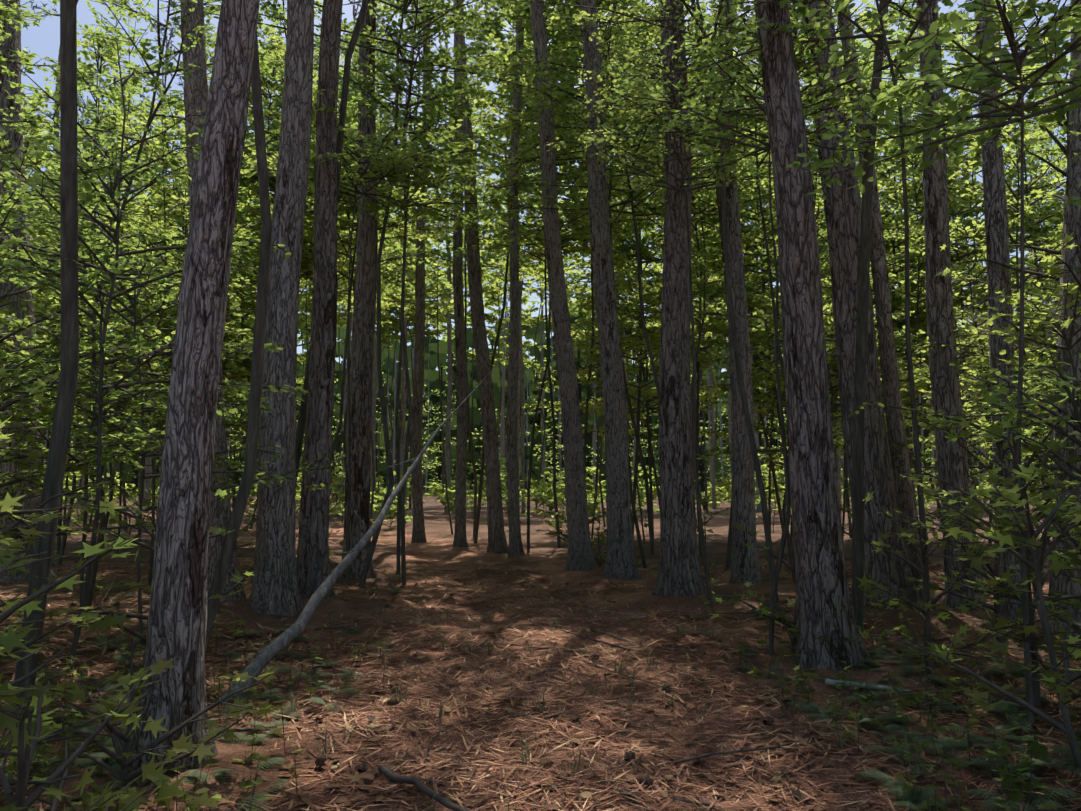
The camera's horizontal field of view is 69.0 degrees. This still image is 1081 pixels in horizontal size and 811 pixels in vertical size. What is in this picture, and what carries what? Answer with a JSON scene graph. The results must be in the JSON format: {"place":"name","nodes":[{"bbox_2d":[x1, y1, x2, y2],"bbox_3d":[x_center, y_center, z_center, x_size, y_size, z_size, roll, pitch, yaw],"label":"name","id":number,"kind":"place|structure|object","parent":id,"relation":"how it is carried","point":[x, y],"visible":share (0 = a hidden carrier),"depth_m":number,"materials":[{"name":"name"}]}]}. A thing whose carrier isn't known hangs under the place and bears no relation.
{"place":"outdoors","nodes":[
{"label":"outdoors","id":0,"kind":"place"},
{"bbox_2d":[0,491,1080,810],"bbox_3d":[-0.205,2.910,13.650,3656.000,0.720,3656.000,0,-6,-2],"label":"forest ground","id":1,"kind":"structure","parent":0,"point":[444,555],"depth_m":7.21,"materials":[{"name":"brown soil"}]},
{"bbox_2d":[0,0,56,582],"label":"pine","id":2,"kind":"object","parent":1,"relation":"on","point":[16,142],"visible":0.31,"depth_m":13.26,"materials":[{"name":"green plant"}]},
{"bbox_2d":[129,0,259,770],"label":"pine","id":3,"kind":"object","parent":1,"relation":"on","point":[175,697],"visible":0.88,"depth_m":4.82,"materials":[{"name":"brown plant"}]},
{"bbox_2d":[181,0,246,601],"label":"pine","id":4,"kind":"object","parent":1,"relation":"on","point":[195,93],"visible":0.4,"depth_m":10.54,"materials":[{"name":"brown plant"}]},
{"bbox_2d":[249,0,313,615],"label":"pine","id":5,"kind":"object","parent":1,"relation":"on","point":[274,588],"visible":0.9,"depth_m":10.43,"materials":[{"name":"brown plant"}]},
{"bbox_2d":[296,0,347,597],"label":"pine","id":6,"kind":"object","parent":1,"relation":"on","point":[312,563],"visible":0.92,"depth_m":11.39,"materials":[{"name":"brown plant"}]},
{"bbox_2d":[318,0,387,578],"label":"pine","id":7,"kind":"object","parent":1,"relation":"on","point":[361,350],"visible":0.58,"depth_m":14.51,"materials":[{"name":"brown plant"}]},
{"bbox_2d":[411,0,433,542],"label":"pine","id":8,"kind":"object","parent":1,"relation":"on","point":[418,533],"visible":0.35,"depth_m":23.86,"materials":[{"name":"brown plant"}]},
{"bbox_2d":[444,43,479,547],"bbox_3d":[-2.576,-8.937,22.210,5.937,26.575,5.347,3,-7,-27],"label":"pine","id":9,"kind":"object","parent":1,"relation":"on","point":[460,538],"visible":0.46,"depth_m":21.80,"materials":[{"name":"brown plant"}]},
{"bbox_2d":[441,0,508,553],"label":"pine","id":10,"kind":"object","parent":1,"relation":"on","point":[497,542],"visible":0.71,"depth_m":21.04,"materials":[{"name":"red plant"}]},
{"bbox_2d":[490,1,525,557],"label":"pine","id":11,"kind":"object","parent":1,"relation":"on","point":[515,546],"visible":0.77,"depth_m":19.41,"materials":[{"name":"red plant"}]},
{"bbox_2d":[4,362,1074,810],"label":"fallen sticks","id":12,"kind":"object","parent":1,"relation":"on","point":[262,658],"visible":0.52,"depth_m":6.77,"materials":[{"name":"brown wood"}]},
{"bbox_2d":[0,0,1080,727],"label":"understorey","id":13,"kind":"object","parent":1,"relation":"on","point":[250,198],"depth_m":13.08,"materials":[{"name":"green plant"}]},
{"bbox_2d":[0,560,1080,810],"bbox_3d":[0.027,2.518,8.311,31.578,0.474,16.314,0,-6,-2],"label":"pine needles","id":14,"kind":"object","parent":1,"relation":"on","point":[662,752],"visible":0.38,"depth_m":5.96,"materials":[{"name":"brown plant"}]},
{"bbox_2d":[0,553,1080,810],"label":"undergrowth plants","id":15,"kind":"object","parent":1,"relation":"on","point":[924,795],"visible":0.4,"depth_m":5.30,"materials":[{"name":"green plant"}]},
{"bbox_2d":[29,0,1065,527],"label":"distant tree trunks","id":16,"kind":"object","parent":1,"relation":"on","point":[519,418],"visible":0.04,"depth_m":50.09,"materials":[{"name":"brown plant"}]},
{"bbox_2d":[42,256,1057,495],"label":"distant treeline","id":17,"kind":"object","parent":1,"relation":"on","point":[430,357],"visible":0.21,"depth_m":131.43,"materials":[{"name":"green plant"}]},
{"bbox_2d":[183,603,924,810],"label":"pine cones","id":18,"kind":"object","parent":1,"relation":"on","point":[840,746],"visible":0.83,"depth_m":6.11,"materials":[{"name":"brown plant"}]},
{"bbox_2d":[521,0,599,570],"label":"pine","id":19,"kind":"object","parent":1,"relation":"on","point":[580,556],"visible":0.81,"depth_m":16.23,"materials":[{"name":"brown plant"}]},
{"bbox_2d":[580,0,641,579],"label":"pine","id":20,"kind":"object","parent":1,"relation":"on","point":[620,563],"visible":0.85,"depth_m":15.11,"materials":[{"name":"brown plant"}]},
{"bbox_2d":[651,0,705,597],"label":"pine","id":21,"kind":"object","parent":1,"relation":"on","point":[679,575],"visible":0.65,"depth_m":12.34,"materials":[{"name":"brown plant"}]},
{"bbox_2d":[693,0,761,583],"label":"pine","id":22,"kind":"object","parent":1,"relation":"on","point":[745,565],"visible":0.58,"depth_m":12.94,"materials":[{"name":"brown plant"}]},
{"bbox_2d":[754,0,871,670],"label":"pine","id":23,"kind":"object","parent":1,"relation":"on","point":[823,595],"visible":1,"depth_m":7.55,"materials":[{"name":"brown plant"}]},
{"bbox_2d":[800,0,921,607],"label":"pine","id":24,"kind":"object","parent":1,"relation":"on","point":[842,208],"visible":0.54,"depth_m":10.32,"materials":[{"name":"brown plant"}]},
{"bbox_2d":[835,0,933,598],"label":"pine","id":25,"kind":"object","parent":1,"relation":"on","point":[905,495],"visible":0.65,"depth_m":10.62,"materials":[{"name":"brown plant"}]},
{"bbox_2d":[916,0,988,610],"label":"pine","id":26,"kind":"object","parent":1,"relation":"on","point":[952,462],"visible":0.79,"depth_m":9.85,"materials":[{"name":"brown plant"}]},
{"bbox_2d":[960,1,1036,619],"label":"pine","id":27,"kind":"object","parent":1,"relation":"on","point":[996,219],"visible":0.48,"depth_m":9.19,"materials":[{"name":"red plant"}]},
{"bbox_2d":[1040,0,1080,635],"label":"pine","id":28,"kind":"object","parent":1,"relation":"on","point":[1062,584],"visible":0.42,"depth_m":8.27,"materials":[{"name":"brown plant"}]},
{"bbox_2d":[0,547,1080,810],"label":"seedling","id":29,"kind":"object","parent":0,"point":[1014,793],"depth_m":4.86,"materials":[{"name":"green plant"}]},
{"bbox_2d":[20,0,1069,458],"label":"sky","id":30,"kind":"structure","parent":0,"point":[44,40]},
{"bbox_2d":[41,431,1053,565],"bbox_3d":[-1.241,4.738,45.598,88.292,3.968,60.900,0,-6,-2],"label":"shrub","id":31,"kind":"object","parent":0,"point":[534,485],"depth_m":37.66,"materials":[{"name":"green plant"}]}
]}

